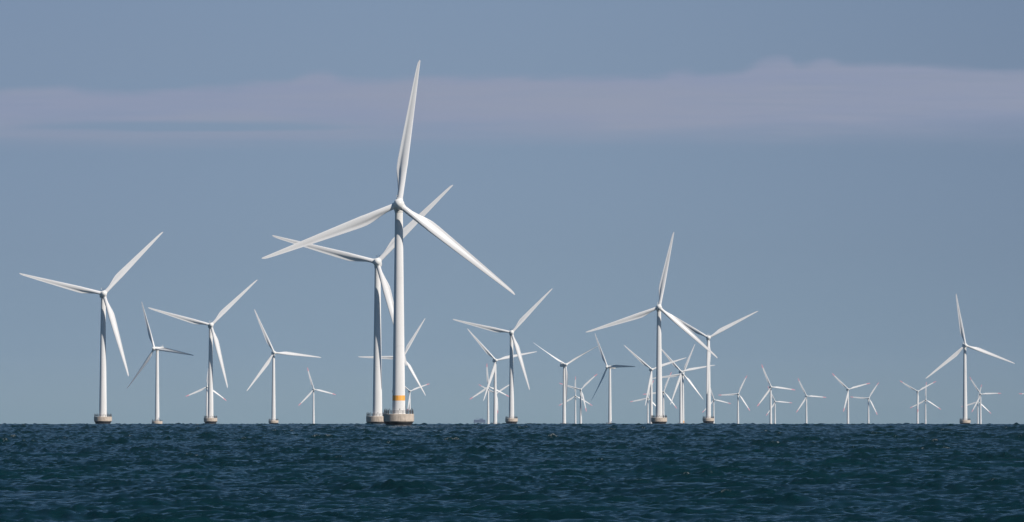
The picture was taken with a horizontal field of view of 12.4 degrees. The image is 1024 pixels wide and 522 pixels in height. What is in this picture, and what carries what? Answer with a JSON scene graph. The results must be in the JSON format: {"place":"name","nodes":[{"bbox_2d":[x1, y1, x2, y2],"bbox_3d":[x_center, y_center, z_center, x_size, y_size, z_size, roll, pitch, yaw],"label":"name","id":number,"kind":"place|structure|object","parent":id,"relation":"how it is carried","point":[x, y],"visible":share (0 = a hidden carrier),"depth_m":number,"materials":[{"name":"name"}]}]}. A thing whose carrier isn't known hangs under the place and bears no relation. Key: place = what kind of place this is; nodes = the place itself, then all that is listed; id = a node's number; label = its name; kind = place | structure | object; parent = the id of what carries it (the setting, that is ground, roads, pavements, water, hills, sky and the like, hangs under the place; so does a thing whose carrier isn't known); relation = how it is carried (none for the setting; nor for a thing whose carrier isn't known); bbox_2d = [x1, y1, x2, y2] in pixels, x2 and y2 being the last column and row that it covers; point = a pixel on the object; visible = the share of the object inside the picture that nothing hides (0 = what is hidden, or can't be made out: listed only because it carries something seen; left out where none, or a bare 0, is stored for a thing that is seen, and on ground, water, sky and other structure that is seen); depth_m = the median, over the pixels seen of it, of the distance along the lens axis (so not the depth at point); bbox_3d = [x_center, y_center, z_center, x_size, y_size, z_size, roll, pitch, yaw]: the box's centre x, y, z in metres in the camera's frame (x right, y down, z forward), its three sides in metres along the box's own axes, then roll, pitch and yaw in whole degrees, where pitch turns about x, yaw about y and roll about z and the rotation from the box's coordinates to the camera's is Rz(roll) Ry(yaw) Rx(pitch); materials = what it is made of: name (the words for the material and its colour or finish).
{"place":"outdoors","nodes":[
{"label":"outdoors","id":0,"kind":"place"},
{"bbox_2d":[0,422,1023,521],"bbox_3d":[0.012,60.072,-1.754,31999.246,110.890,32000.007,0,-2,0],"label":"water","id":1,"kind":"structure","parent":0,"point":[545,472],"depth_m":344.50,"materials":[{"name":"blue liquid"}]},
{"bbox_2d":[19,232,162,423],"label":"wind turbine","id":2,"kind":"object","parent":1,"relation":"in","point":[103,418],"visible":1,"depth_m":2544.19,"materials":[{"name":"metal"}]},
{"bbox_2d":[127,303,193,423],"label":"wind turbine","id":3,"kind":"object","parent":1,"relation":"in","point":[156,419],"visible":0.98,"depth_m":4305.71,"materials":[{"name":"metal"}]},
{"bbox_2d":[148,280,256,423],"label":"wind turbine","id":4,"kind":"object","parent":1,"relation":"in","point":[210,419],"visible":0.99,"depth_m":3366.65,"materials":[{"name":"metal"}]},
{"bbox_2d":[187,373,225,417],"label":"wind turbine","id":5,"kind":"object","parent":1,"relation":"in","point":[206,387],"visible":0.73,"depth_m":7550.78,"materials":[{"name":"white metal"}]},
{"bbox_2d":[247,309,320,423],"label":"wind turbine","id":6,"kind":"object","parent":1,"relation":"in","point":[272,420],"visible":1,"depth_m":4615.30,"materials":[{"name":"metal"}]},
{"bbox_2d":[298,367,335,423],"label":"wind turbine","id":7,"kind":"object","parent":1,"relation":"in","point":[313,411],"visible":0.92,"depth_m":7880.70,"materials":[{"name":"metal"}]},
{"bbox_2d":[272,185,452,423],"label":"wind turbine","id":8,"kind":"object","parent":1,"relation":"in","point":[380,280],"visible":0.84,"depth_m":2027.93,"materials":[{"name":"metal"}]},
{"bbox_2d":[262,60,514,424],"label":"wind turbine","id":9,"kind":"object","parent":1,"relation":"in","point":[398,415],"visible":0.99,"depth_m":1491.68,"materials":[{"name":"metal"}]},
{"bbox_2d":[358,319,425,395],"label":"wind turbine","id":10,"kind":"object","parent":1,"relation":"in","point":[406,350],"visible":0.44,"depth_m":4884.69,"materials":[{"name":"metal"}]},
{"bbox_2d":[405,384,427,409],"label":"wind turbine","id":11,"kind":"object","parent":1,"relation":"in","point":[409,402],"visible":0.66,"depth_m":8389.15,"materials":[{"name":"white metal"}]},
{"bbox_2d":[473,418,485,423],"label":"transformer platform","id":12,"kind":"structure","parent":1,"relation":"in","point":[480,420],"depth_m":8988.41,"materials":[{"name":"grey metal"}]},
{"bbox_2d":[470,365,508,423],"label":"wind turbine","id":13,"kind":"object","parent":1,"relation":"in","point":[487,395],"visible":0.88,"depth_m":7701.27,"materials":[{"name":"white metal"}]},
{"bbox_2d":[480,385,508,413],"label":"wind turbine","id":14,"kind":"object","parent":1,"relation":"in","point":[497,392],"visible":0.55,"depth_m":8905.73,"materials":[{"name":"white metal"}]},
{"bbox_2d":[467,328,536,423],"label":"wind turbine","id":15,"kind":"object","parent":1,"relation":"in","point":[493,371],"visible":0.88,"depth_m":5124.14,"materials":[{"name":"metal"}]},
{"bbox_2d":[453,289,551,423],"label":"wind turbine","id":16,"kind":"object","parent":1,"relation":"in","point":[511,419],"visible":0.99,"depth_m":3641.44,"materials":[{"name":"metal"}]},
{"bbox_2d":[534,343,595,423],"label":"wind turbine","id":17,"kind":"object","parent":1,"relation":"in","point":[565,375],"visible":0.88,"depth_m":5267.79,"materials":[{"name":"metal"}]},
{"bbox_2d":[560,377,590,423],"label":"wind turbine","id":18,"kind":"object","parent":1,"relation":"in","point":[575,396],"visible":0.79,"depth_m":9200.17,"materials":[{"name":"white metal"}]},
{"bbox_2d":[560,374,596,423],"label":"wind turbine","id":19,"kind":"object","parent":1,"relation":"in","point":[582,395],"visible":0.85,"depth_m":7876.69,"materials":[{"name":"white metal"}]},
{"bbox_2d":[592,334,634,423],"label":"wind turbine","id":20,"kind":"object","parent":1,"relation":"in","point":[609,399],"visible":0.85,"depth_m":5581.31,"materials":[{"name":"metal"}]},
{"bbox_2d":[630,380,655,422],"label":"wind turbine","id":21,"kind":"object","parent":1,"relation":"in","point":[647,405],"visible":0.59,"depth_m":9526.82,"materials":[{"name":"white metal"}]},
{"bbox_2d":[586,232,716,423],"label":"wind turbine","id":22,"kind":"object","parent":1,"relation":"in","point":[659,418],"visible":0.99,"depth_m":2835.81,"materials":[{"name":"metal"}]},
{"bbox_2d":[624,345,684,423],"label":"wind turbine","id":23,"kind":"object","parent":1,"relation":"in","point":[649,383],"visible":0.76,"depth_m":5907.73,"materials":[{"name":"metal"}]},
{"bbox_2d":[643,372,676,416],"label":"wind turbine","id":24,"kind":"object","parent":1,"relation":"in","point":[663,392],"visible":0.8,"depth_m":8394.46,"materials":[{"name":"white metal"}]},
{"bbox_2d":[652,345,702,423],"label":"wind turbine","id":25,"kind":"object","parent":1,"relation":"in","point":[683,374],"visible":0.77,"depth_m":6730.62,"materials":[{"name":"metal"}]},
{"bbox_2d":[662,350,713,423],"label":"wind turbine","id":26,"kind":"object","parent":1,"relation":"in","point":[676,387],"visible":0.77,"depth_m":6244.02,"materials":[{"name":"metal"}]},
{"bbox_2d":[666,311,757,423],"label":"wind turbine","id":27,"kind":"object","parent":1,"relation":"in","point":[708,418],"visible":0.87,"depth_m":3887.67,"materials":[{"name":"metal"}]},
{"bbox_2d":[702,390,730,422],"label":"wind turbine","id":28,"kind":"object","parent":1,"relation":"in","point":[713,399],"visible":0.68,"depth_m":10131.42,"materials":[{"name":"white metal"}]},
{"bbox_2d":[722,376,749,423],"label":"wind turbine","id":29,"kind":"object","parent":1,"relation":"in","point":[738,395],"visible":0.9,"depth_m":8742.35,"materials":[{"name":"white metal"}]},
{"bbox_2d":[757,364,793,423],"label":"wind turbine","id":30,"kind":"object","parent":1,"relation":"in","point":[767,392],"visible":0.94,"depth_m":7302.83,"materials":[{"name":"white metal"}]},
{"bbox_2d":[767,387,790,423],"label":"wind turbine","id":31,"kind":"object","parent":1,"relation":"in","point":[774,404],"visible":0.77,"depth_m":10409.52,"materials":[{"name":"white metal"}]},
{"bbox_2d":[797,379,825,422],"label":"wind turbine","id":32,"kind":"object","parent":1,"relation":"in","point":[806,396],"visible":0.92,"depth_m":9032.92,"materials":[{"name":"white metal"}]},
{"bbox_2d":[832,373,869,423],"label":"wind turbine","id":33,"kind":"object","parent":1,"relation":"in","point":[847,397],"visible":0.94,"depth_m":7771.98,"materials":[{"name":"white metal"}]},
{"bbox_2d":[852,383,878,422],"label":"wind turbine","id":34,"kind":"object","parent":1,"relation":"in","point":[868,398],"visible":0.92,"depth_m":9523.26,"materials":[{"name":"white metal"}]},
{"bbox_2d":[901,381,935,423],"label":"wind turbine","id":35,"kind":"object","parent":1,"relation":"in","point":[918,398],"visible":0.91,"depth_m":8487.41,"materials":[{"name":"white metal"}]},
{"bbox_2d":[910,382,940,423],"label":"wind turbine","id":36,"kind":"object","parent":1,"relation":"in","point":[925,400],"visible":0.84,"depth_m":9972.97,"materials":[{"name":"white metal"}]},
{"bbox_2d":[925,294,1014,423],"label":"wind turbine","id":37,"kind":"object","parent":1,"relation":"in","point":[964,420],"visible":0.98,"depth_m":4177.54,"materials":[{"name":"metal"}]},
{"bbox_2d":[961,385,989,423],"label":"wind turbine","id":38,"kind":"object","parent":1,"relation":"in","point":[977,407],"visible":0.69,"depth_m":10119.50,"materials":[{"name":"white metal"}]},
{"bbox_2d":[970,378,1000,423],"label":"wind turbine","id":39,"kind":"object","parent":1,"relation":"in","point":[980,394],"visible":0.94,"depth_m":8751.09,"materials":[{"name":"white metal"}]},
{"bbox_2d":[0,0,1023,423],"label":"sky","id":40,"kind":"structure","parent":0,"point":[836,172],"materials":[{"name":"blue"}]}
]}

